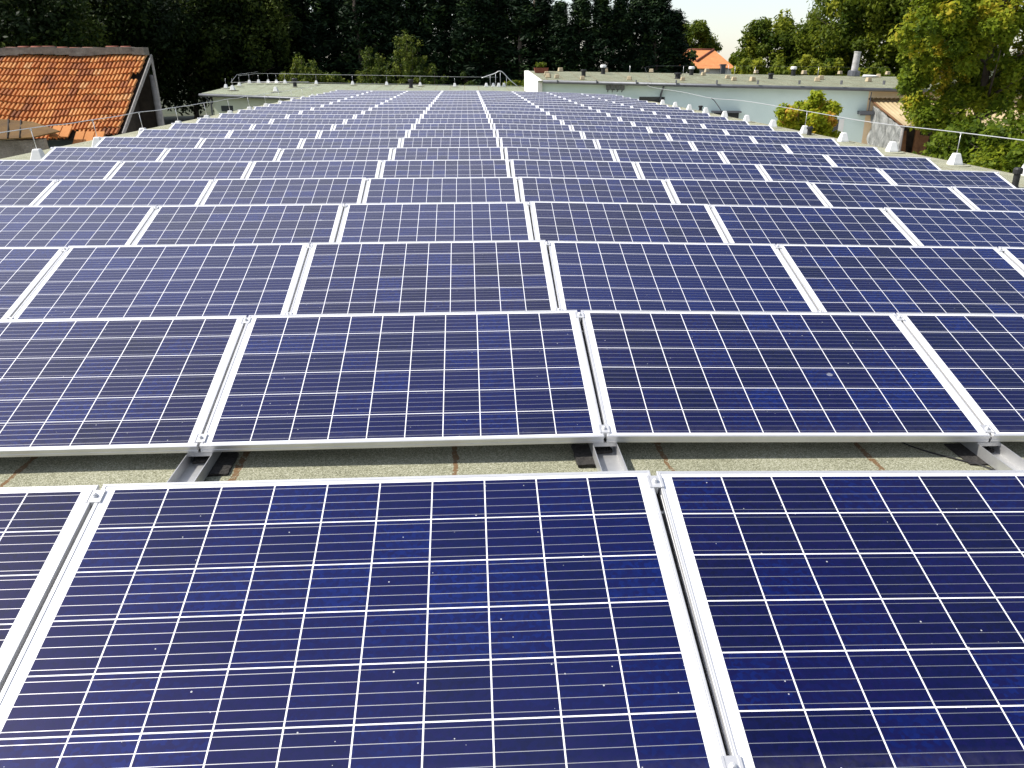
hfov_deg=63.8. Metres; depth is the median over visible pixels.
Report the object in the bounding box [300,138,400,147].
solar panel
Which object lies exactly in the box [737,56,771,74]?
shrub
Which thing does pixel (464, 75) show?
evergreen shrub
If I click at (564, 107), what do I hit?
solar panel
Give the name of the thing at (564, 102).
solar panel
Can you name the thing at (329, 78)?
shrub
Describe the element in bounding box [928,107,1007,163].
shrub
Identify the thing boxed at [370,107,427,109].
solar panel
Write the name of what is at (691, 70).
roof vent
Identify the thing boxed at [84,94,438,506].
mounting rail
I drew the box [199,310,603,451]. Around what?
solar panel
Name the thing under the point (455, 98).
solar panel
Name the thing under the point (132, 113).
conductor wire
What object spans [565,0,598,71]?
conifer tree
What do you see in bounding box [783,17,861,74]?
broadleaf tree
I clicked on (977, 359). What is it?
solar panel
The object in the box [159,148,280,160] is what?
solar panel
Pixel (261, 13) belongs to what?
conifer tree
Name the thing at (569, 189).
solar panel
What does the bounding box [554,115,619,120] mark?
solar panel
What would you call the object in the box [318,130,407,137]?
solar panel
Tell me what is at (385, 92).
solar panel
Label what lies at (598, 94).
solar panel
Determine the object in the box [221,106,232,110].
window
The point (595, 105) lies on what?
solar panel
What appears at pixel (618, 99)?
solar panel
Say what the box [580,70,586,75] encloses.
roof vent
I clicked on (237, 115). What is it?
solar panel
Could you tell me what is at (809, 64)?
shrub
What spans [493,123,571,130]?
solar panel
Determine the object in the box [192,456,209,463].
rubber pad
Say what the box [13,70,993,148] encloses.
ground
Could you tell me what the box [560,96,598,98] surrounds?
solar panel
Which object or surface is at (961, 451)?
rubber pad
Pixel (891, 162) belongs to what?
solar panel
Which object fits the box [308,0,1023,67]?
sky
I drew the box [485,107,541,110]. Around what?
solar panel
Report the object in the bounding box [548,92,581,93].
solar panel
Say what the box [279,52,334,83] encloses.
shrub
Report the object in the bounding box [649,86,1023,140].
conductor wire
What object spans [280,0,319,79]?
conifer tree
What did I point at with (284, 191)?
solar panel
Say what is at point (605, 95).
solar panel
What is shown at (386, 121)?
solar panel
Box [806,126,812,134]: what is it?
roof vent
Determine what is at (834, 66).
shrub
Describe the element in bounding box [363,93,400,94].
solar panel
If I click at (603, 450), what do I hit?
rubber pad
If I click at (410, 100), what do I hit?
solar panel
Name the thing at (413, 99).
solar panel
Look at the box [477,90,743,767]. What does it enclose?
mounting rail
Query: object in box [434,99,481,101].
solar panel
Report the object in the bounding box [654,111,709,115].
solar panel
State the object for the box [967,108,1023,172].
shrub
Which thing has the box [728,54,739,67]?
broadleaf tree
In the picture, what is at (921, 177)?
solar panel
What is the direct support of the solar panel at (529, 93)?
on the mounting rail at (998, 249)
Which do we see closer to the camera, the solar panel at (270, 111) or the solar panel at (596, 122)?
the solar panel at (596, 122)
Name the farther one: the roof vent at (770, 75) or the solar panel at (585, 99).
the roof vent at (770, 75)
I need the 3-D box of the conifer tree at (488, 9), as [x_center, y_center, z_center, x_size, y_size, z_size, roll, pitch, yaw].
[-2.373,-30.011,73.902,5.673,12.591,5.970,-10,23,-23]
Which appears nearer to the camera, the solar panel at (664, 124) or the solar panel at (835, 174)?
the solar panel at (835, 174)
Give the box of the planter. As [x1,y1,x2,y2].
[534,62,548,72]
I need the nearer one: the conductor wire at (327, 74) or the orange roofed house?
the conductor wire at (327, 74)
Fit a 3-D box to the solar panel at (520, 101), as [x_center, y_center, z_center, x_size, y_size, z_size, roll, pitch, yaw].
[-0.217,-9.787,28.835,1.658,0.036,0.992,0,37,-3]
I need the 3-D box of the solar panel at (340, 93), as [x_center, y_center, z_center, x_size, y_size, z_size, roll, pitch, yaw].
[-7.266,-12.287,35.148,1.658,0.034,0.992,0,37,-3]
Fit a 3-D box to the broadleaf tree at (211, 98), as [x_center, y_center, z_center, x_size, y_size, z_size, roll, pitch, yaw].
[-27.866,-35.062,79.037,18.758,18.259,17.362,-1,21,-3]
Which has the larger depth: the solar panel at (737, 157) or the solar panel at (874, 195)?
the solar panel at (737, 157)
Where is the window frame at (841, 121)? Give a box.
[838,119,844,132]
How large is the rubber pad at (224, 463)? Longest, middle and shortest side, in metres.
0.204 x 0.194 x 0.015 m
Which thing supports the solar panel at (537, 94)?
on the mounting rail at (998, 249)
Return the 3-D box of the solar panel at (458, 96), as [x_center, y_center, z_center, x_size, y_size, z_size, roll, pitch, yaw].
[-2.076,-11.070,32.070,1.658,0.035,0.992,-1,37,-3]
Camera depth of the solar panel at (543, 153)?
12.39 m
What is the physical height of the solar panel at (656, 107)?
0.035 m
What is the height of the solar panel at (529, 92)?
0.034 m
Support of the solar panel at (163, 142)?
on the mounting rail at (120, 162)
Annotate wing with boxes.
[199,83,523,114]
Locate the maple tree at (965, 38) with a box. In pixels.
[887,0,1023,145]
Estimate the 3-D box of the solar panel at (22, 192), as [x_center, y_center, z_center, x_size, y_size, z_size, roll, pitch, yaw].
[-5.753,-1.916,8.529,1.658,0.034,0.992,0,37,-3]
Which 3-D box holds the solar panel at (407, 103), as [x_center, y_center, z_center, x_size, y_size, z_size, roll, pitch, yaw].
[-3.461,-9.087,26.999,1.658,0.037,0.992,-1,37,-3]
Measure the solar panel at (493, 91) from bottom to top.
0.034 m
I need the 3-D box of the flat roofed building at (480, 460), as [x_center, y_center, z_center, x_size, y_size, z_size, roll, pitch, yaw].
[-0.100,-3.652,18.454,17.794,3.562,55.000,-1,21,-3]
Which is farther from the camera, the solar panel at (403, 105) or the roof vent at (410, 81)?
the roof vent at (410, 81)
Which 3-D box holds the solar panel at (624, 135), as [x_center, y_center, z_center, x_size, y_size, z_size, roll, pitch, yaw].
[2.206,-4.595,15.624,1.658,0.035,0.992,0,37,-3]
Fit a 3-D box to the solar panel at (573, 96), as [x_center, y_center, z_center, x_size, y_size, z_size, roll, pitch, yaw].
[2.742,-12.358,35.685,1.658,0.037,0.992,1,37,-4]
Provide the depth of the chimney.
47.41 m
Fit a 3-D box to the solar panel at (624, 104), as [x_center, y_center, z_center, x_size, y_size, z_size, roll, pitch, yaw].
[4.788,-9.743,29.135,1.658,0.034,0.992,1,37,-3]
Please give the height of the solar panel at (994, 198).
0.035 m
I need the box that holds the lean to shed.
[866,97,1018,157]
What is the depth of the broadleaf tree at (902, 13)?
61.03 m
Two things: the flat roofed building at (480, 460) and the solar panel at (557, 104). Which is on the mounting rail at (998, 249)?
the solar panel at (557, 104)
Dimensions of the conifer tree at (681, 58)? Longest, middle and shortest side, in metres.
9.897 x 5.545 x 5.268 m
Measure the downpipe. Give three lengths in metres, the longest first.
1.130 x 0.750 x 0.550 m
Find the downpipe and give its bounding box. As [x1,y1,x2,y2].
[857,92,874,114]
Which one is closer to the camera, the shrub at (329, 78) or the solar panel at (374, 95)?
the solar panel at (374, 95)
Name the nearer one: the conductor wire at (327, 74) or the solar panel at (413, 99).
the solar panel at (413, 99)
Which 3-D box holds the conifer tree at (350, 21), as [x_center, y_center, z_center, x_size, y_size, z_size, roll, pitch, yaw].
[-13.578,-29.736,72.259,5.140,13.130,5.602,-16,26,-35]
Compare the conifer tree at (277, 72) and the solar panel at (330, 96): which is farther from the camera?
the conifer tree at (277, 72)
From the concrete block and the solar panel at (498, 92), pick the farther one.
the concrete block
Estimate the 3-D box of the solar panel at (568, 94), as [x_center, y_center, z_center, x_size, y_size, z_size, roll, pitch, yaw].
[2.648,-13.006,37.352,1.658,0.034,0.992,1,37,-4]
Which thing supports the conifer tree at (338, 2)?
on the ground
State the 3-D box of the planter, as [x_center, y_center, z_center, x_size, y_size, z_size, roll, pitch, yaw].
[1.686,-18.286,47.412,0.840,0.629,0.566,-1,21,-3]
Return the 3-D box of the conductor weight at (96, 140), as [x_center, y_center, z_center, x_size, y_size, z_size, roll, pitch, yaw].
[-7.864,-4.724,15.563,0.560,0.532,0.560,-2,21,-6]
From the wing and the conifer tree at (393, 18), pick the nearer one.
the wing
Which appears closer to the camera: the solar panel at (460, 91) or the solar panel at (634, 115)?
the solar panel at (634, 115)
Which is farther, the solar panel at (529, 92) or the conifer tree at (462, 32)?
the conifer tree at (462, 32)
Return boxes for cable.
[901,442,994,469]
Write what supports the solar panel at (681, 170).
on the mounting rail at (1001, 457)
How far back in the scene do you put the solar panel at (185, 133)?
15.41 m
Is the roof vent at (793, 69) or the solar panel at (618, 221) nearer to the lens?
the solar panel at (618, 221)
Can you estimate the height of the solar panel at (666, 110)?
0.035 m
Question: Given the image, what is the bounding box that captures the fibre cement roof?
[0,119,59,158]
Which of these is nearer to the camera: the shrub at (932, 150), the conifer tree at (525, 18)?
the shrub at (932, 150)
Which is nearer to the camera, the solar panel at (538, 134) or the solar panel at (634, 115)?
the solar panel at (538, 134)
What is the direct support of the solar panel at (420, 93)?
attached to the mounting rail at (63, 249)
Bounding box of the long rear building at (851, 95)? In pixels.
[524,71,1021,143]
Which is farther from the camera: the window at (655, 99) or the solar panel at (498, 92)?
the window at (655, 99)
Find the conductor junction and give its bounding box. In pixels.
[481,71,516,86]
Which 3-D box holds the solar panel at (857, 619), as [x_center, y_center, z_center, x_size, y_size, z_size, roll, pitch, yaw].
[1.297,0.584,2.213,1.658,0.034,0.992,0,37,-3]
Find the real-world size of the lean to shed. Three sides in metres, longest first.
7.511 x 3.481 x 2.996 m
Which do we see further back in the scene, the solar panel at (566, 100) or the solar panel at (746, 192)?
the solar panel at (566, 100)
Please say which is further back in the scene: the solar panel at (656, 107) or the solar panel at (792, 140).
the solar panel at (656, 107)
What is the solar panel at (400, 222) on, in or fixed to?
on the mounting rail at (186, 470)
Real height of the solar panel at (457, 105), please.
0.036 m
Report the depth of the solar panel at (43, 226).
7.04 m
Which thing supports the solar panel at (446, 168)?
attached to the mounting rail at (186, 470)
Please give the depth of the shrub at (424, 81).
62.47 m
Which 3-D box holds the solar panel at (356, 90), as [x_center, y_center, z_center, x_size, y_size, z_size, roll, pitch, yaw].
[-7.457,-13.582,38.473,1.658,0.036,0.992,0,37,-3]
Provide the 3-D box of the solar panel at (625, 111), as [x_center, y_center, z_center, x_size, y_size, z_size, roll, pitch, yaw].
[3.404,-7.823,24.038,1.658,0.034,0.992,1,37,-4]
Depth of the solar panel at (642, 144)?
14.16 m
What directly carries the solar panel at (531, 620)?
attached to the mounting rail at (614, 461)
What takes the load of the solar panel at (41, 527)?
attached to the mounting rail at (186, 470)
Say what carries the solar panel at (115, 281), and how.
on the mounting rail at (186, 470)
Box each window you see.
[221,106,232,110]
[639,97,664,101]
[714,113,738,117]
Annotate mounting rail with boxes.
[4,93,401,318]
[50,91,329,148]
[53,90,371,182]
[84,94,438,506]
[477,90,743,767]
[512,91,1023,469]
[547,92,1004,251]
[582,93,954,188]
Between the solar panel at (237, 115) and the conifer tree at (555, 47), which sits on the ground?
the conifer tree at (555, 47)
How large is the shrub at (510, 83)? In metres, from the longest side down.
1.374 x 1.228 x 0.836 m
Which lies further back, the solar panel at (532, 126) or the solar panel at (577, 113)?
the solar panel at (577, 113)
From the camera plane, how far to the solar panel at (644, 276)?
5.52 m
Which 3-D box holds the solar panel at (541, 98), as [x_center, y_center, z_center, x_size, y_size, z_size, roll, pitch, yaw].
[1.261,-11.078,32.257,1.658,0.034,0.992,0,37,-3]
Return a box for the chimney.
[847,51,860,75]
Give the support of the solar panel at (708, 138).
on the mounting rail at (784, 145)
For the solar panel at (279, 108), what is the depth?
23.78 m
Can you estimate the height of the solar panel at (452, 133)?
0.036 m
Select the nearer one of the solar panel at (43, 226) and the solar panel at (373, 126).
the solar panel at (43, 226)
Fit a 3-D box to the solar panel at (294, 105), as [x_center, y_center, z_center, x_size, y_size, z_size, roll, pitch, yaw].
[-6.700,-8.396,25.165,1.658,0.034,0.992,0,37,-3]
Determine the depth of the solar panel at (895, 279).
5.64 m
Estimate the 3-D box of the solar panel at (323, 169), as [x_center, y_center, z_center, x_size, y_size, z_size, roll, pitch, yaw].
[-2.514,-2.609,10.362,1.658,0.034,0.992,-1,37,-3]
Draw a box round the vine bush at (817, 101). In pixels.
[773,89,843,137]
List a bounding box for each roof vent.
[292,78,296,86]
[408,79,413,87]
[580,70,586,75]
[600,65,605,73]
[674,73,681,78]
[689,66,694,74]
[768,73,773,78]
[790,66,796,75]
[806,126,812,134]
[1012,167,1023,187]
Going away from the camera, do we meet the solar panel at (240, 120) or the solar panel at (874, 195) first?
the solar panel at (874, 195)
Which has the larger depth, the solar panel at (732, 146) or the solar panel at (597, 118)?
the solar panel at (597, 118)
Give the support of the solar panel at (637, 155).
attached to the mounting rail at (998, 249)
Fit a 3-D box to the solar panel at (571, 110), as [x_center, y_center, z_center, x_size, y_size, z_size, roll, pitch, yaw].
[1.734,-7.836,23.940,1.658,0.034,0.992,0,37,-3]
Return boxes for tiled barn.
[0,46,164,143]
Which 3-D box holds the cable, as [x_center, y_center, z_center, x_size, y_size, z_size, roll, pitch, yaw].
[1.862,0.290,3.558,0.063,0.038,0.718,-15,26,-34]
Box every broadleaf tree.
[0,0,111,59]
[10,0,197,96]
[105,5,211,110]
[108,0,264,118]
[160,7,311,114]
[195,0,302,89]
[681,19,722,52]
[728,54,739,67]
[731,9,805,69]
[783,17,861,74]
[787,0,929,76]
[852,0,1022,72]
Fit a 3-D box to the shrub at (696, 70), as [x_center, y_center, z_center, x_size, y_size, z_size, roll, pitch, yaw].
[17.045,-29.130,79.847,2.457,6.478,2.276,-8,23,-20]
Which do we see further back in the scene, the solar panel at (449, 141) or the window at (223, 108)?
the window at (223, 108)
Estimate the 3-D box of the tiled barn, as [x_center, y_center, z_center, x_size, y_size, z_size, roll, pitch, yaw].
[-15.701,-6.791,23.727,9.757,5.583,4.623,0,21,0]
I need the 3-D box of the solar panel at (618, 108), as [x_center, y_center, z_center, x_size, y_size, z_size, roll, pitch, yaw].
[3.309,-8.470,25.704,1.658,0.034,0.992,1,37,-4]
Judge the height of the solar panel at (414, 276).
0.036 m
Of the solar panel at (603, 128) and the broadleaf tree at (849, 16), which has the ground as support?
the broadleaf tree at (849, 16)
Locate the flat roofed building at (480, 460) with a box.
[0,96,1023,489]
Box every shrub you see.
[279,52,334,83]
[319,71,349,83]
[348,46,398,84]
[379,30,434,84]
[414,65,449,84]
[459,71,476,85]
[502,80,521,86]
[684,49,699,73]
[731,65,741,73]
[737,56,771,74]
[767,57,796,74]
[788,54,826,75]
[823,58,845,75]
[858,62,895,76]
[912,134,951,159]
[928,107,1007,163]
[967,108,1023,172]
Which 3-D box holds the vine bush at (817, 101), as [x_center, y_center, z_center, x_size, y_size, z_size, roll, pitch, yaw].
[12.606,-10.483,35.253,3.050,4.105,2.283,-1,21,-3]
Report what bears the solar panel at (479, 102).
attached to the mounting rail at (614, 461)
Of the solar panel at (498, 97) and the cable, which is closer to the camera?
the cable
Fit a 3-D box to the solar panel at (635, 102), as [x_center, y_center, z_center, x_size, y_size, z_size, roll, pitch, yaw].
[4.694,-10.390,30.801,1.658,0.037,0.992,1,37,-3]
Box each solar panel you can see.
[0,160,121,179]
[0,179,57,205]
[0,206,154,246]
[0,247,66,318]
[0,315,246,456]
[0,470,725,767]
[0,485,99,692]
[12,243,309,318]
[34,179,213,205]
[41,147,166,160]
[94,137,202,147]
[108,161,252,178]
[131,204,343,244]
[136,129,229,137]
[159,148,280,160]
[169,123,252,129]
[196,118,271,123]
[198,138,302,148]
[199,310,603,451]
[200,177,365,204]
[218,113,287,118]
[227,130,319,138]
[237,110,300,113]
[245,160,380,178]
[251,124,333,130]
[253,106,312,109]
[267,104,321,106]
[270,118,344,123]
[276,148,392,160]
[279,101,330,103]
[287,114,354,118]
[290,240,556,313]
[291,99,338,101]
[300,97,345,99]
[300,110,362,113]
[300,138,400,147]
[309,95,351,97]
[312,107,369,110]
[317,94,357,95]
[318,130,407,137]
[322,104,376,106]
[324,92,362,93]
[330,91,366,92]
[331,102,381,104]
[333,124,412,129]
[336,90,370,91]
[336,202,533,241]
[339,99,386,101]
[345,118,417,123]
[346,98,390,99]
[352,96,394,97]
[354,114,421,118]
[358,94,397,95]
[362,177,519,202]
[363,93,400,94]
[363,110,424,113]
[367,92,403,92]
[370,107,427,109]
[371,90,406,91]
[376,104,429,106]
[379,159,510,177]
[382,102,431,103]
[387,100,433,101]
[391,98,435,99]
[391,147,503,159]
[395,96,436,97]
[398,94,438,95]
[401,137,498,146]
[402,93,439,93]
[404,92,440,92]
[407,91,441,91]
[408,129,495,136]
[413,123,492,129]
[418,118,489,122]
[422,113,487,117]
[425,110,485,113]
[428,107,484,109]
[430,104,483,106]
[433,101,482,103]
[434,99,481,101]
[436,98,480,99]
[438,96,479,97]
[439,94,478,95]
[440,93,478,93]
[441,92,477,92]
[442,90,476,91]
[478,90,511,91]
[478,92,514,93]
[479,93,516,94]
[480,94,519,96]
[480,96,521,98]
[481,98,524,99]
[482,99,528,102]
[483,102,532,104]
[484,104,536,107]
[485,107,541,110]
[487,110,547,114]
[489,114,554,119]
[491,118,562,124]
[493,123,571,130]
[496,129,583,138]
[499,137,597,148]
[504,147,615,160]
[510,159,640,178]
[513,91,546,92]
[515,92,549,93]
[517,94,554,95]
[518,177,674,202]
[520,95,559,97]
[522,97,563,98]
[525,98,569,101]
[529,101,575,103]
[530,201,728,242]
[533,103,581,105]
[537,105,589,108]
[542,108,597,111]
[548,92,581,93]
[548,111,607,115]
[548,241,816,311]
[551,93,586,95]
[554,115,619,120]
[555,95,591,96]
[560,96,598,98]
[562,120,633,125]
[564,98,605,100]
[570,100,613,102]
[571,125,649,132]
[576,102,621,104]
[581,310,990,441]
[582,93,616,95]
[582,104,631,107]
[582,131,669,139]
[587,95,622,96]
[590,106,641,110]
[593,96,630,98]
[596,139,694,150]
[598,109,654,114]
[599,98,638,99]
[606,99,646,101]
[608,113,667,117]
[613,149,725,162]
[614,101,657,104]
[619,117,684,122]
[622,103,667,106]
[631,106,680,109]
[633,121,703,127]
[635,162,768,180]
[642,108,694,112]
[648,126,726,134]
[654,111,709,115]
[656,470,1023,767]
[665,179,828,206]
[667,133,754,142]
[668,115,727,119]
[684,119,748,124]
[691,141,789,152]
[702,123,773,130]
[710,205,917,245]
[720,151,833,165]
[725,129,802,136]
[752,136,839,145]
[758,164,893,184]
[777,244,1023,313]
[785,144,883,155]
[811,182,975,209]
[826,155,940,169]
[880,168,1015,187]
[884,207,1023,247]
[896,313,1023,441]
[951,186,1023,210]
[998,246,1023,270]
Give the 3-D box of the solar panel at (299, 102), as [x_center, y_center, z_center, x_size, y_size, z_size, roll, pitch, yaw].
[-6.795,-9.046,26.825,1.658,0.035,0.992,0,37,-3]
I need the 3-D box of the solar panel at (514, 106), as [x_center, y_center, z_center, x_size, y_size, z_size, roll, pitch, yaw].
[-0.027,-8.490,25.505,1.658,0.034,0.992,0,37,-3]
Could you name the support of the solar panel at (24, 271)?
on the mounting rail at (63, 249)
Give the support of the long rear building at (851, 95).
on the ground
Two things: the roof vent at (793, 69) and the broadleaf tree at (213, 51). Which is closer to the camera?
the roof vent at (793, 69)
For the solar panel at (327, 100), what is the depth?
28.80 m
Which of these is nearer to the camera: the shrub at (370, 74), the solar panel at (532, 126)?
the solar panel at (532, 126)
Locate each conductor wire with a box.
[0,84,316,132]
[239,73,445,76]
[297,82,503,85]
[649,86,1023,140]
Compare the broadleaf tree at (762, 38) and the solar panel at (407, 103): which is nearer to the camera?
the solar panel at (407, 103)
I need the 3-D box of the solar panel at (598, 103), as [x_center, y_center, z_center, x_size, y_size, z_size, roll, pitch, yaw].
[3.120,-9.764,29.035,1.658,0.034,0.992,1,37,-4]
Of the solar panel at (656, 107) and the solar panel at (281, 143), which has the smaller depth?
the solar panel at (281, 143)
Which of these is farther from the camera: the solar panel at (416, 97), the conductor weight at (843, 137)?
the solar panel at (416, 97)
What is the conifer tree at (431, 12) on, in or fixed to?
on the ground
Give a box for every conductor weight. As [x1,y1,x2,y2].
[30,129,44,159]
[92,120,100,146]
[721,111,731,117]
[743,115,752,122]
[768,120,781,127]
[800,115,812,134]
[836,132,853,142]
[880,141,904,152]
[939,133,970,166]
[1008,164,1023,176]
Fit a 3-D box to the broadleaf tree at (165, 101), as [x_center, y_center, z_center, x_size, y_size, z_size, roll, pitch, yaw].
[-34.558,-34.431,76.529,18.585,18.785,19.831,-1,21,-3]
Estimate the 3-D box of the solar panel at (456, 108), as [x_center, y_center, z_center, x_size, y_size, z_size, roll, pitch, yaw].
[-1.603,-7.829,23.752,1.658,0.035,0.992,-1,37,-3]
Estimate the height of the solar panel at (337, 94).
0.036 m
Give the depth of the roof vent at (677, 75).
45.03 m
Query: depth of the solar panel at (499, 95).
34.13 m
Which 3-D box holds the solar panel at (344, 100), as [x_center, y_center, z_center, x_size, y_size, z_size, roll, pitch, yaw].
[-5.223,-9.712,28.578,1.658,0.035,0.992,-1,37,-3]
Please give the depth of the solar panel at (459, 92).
37.36 m
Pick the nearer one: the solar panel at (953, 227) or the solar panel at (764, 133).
the solar panel at (953, 227)
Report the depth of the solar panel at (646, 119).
20.97 m
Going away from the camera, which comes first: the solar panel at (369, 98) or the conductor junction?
the solar panel at (369, 98)
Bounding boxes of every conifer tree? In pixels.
[239,0,285,82]
[256,1,301,82]
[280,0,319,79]
[291,0,349,80]
[316,0,356,81]
[333,0,375,83]
[351,0,398,82]
[369,0,416,82]
[394,0,437,74]
[411,0,453,84]
[431,0,469,84]
[440,0,493,85]
[467,0,512,84]
[483,0,525,82]
[495,0,551,82]
[524,0,565,67]
[536,0,578,70]
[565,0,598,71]
[576,0,626,71]
[595,0,644,72]
[626,0,660,72]
[637,0,679,72]
[656,8,695,72]
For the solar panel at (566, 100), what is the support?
on the mounting rail at (998, 249)
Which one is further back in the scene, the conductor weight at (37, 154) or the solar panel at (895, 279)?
the conductor weight at (37, 154)
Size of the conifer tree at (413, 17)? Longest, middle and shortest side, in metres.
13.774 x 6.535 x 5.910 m
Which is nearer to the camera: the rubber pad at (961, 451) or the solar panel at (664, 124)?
the rubber pad at (961, 451)
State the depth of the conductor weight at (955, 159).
15.67 m
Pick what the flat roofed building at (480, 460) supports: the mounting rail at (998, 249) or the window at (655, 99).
the mounting rail at (998, 249)
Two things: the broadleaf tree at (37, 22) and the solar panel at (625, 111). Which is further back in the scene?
the broadleaf tree at (37, 22)
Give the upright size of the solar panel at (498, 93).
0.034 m
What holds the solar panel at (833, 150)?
on the mounting rail
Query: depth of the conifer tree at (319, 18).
71.37 m
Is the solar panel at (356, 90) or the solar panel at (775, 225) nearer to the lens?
the solar panel at (775, 225)
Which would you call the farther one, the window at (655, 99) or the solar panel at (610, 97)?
the window at (655, 99)
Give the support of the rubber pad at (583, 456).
on the flat roofed building at (480, 460)
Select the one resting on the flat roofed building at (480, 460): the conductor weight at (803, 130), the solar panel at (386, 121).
the conductor weight at (803, 130)
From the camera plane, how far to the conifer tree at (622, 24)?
73.53 m
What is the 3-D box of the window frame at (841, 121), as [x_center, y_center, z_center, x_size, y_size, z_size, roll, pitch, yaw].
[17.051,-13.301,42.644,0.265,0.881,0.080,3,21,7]
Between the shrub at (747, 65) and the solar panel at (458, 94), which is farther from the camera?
the shrub at (747, 65)
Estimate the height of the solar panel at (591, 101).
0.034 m
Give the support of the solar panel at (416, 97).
attached to the mounting rail at (186, 470)
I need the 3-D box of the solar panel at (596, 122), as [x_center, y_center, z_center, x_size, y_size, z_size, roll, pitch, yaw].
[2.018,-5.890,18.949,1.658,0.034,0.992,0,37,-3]
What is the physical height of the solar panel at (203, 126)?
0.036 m
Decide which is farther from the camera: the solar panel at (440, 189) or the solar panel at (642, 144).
the solar panel at (642, 144)
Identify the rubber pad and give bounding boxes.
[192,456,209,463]
[207,452,238,476]
[571,444,595,467]
[594,446,612,453]
[944,443,988,465]
[982,446,993,452]
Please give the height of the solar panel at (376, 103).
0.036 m
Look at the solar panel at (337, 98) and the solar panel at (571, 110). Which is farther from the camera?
the solar panel at (337, 98)
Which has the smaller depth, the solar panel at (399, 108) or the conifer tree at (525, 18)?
the solar panel at (399, 108)
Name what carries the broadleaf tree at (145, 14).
on the ground
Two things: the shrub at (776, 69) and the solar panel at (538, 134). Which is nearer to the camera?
the solar panel at (538, 134)
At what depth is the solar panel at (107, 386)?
3.68 m
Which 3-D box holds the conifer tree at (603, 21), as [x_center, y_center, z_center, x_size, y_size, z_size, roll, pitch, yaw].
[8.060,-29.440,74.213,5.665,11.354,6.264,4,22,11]
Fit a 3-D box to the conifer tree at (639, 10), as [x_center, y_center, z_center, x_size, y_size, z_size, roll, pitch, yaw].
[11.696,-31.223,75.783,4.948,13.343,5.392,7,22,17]
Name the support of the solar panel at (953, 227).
on the mounting rail at (784, 145)
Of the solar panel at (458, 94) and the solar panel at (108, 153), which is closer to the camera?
the solar panel at (108, 153)
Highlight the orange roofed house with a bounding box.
[684,48,732,73]
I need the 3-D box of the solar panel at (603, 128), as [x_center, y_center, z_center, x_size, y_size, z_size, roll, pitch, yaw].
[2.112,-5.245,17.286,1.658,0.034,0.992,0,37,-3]
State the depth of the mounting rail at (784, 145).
14.43 m
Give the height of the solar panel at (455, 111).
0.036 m
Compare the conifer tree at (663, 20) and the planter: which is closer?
the planter
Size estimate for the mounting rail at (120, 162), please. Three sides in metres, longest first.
41.577 x 0.360 x 0.109 m
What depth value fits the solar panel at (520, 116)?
20.77 m
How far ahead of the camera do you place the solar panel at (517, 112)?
22.46 m
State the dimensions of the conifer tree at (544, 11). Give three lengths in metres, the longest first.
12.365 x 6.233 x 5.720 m
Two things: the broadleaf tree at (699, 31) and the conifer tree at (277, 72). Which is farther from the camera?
the broadleaf tree at (699, 31)
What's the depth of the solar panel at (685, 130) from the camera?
17.63 m
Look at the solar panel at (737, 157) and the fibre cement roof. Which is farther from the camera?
the fibre cement roof
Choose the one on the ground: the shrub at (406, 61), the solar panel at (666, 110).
the shrub at (406, 61)
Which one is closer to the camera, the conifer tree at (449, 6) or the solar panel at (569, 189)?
the solar panel at (569, 189)
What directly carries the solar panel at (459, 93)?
attached to the mounting rail at (186, 470)
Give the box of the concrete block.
[865,77,871,81]
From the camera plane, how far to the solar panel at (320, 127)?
17.18 m
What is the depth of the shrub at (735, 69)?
60.45 m
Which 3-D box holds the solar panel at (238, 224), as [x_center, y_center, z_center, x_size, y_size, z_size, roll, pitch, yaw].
[-2.327,-1.309,7.035,1.658,0.034,0.992,-1,37,-3]
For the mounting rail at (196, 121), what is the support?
on the flat roofed building at (480, 460)
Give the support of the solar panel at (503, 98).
attached to the mounting rail at (614, 461)
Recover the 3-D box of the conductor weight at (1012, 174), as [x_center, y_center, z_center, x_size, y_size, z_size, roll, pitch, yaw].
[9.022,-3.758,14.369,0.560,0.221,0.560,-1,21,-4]
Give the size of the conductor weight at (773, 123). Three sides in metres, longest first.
0.560 x 0.560 x 0.221 m
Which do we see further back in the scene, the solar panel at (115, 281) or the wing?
the wing
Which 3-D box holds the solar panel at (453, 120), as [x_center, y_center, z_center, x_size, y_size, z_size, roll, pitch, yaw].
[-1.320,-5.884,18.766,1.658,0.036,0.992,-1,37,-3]
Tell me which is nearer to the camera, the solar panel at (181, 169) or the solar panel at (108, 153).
the solar panel at (181, 169)
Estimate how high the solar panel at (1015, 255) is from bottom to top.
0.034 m
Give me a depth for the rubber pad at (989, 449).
3.57 m
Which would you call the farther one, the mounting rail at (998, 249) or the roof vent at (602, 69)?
the roof vent at (602, 69)
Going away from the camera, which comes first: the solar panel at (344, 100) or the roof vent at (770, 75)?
the solar panel at (344, 100)
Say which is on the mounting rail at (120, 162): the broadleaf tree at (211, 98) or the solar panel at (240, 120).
the solar panel at (240, 120)
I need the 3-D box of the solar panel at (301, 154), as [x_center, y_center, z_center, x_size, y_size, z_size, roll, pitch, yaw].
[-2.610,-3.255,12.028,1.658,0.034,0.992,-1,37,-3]
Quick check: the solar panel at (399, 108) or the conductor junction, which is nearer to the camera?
the solar panel at (399, 108)
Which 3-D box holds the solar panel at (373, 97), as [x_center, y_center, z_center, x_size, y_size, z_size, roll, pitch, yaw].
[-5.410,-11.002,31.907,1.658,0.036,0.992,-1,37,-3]
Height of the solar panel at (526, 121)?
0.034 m
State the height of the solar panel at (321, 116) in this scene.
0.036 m
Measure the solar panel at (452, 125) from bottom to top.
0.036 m
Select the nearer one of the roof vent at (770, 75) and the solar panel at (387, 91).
the solar panel at (387, 91)
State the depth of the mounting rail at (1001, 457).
3.52 m
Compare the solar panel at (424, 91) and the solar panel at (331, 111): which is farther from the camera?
the solar panel at (424, 91)

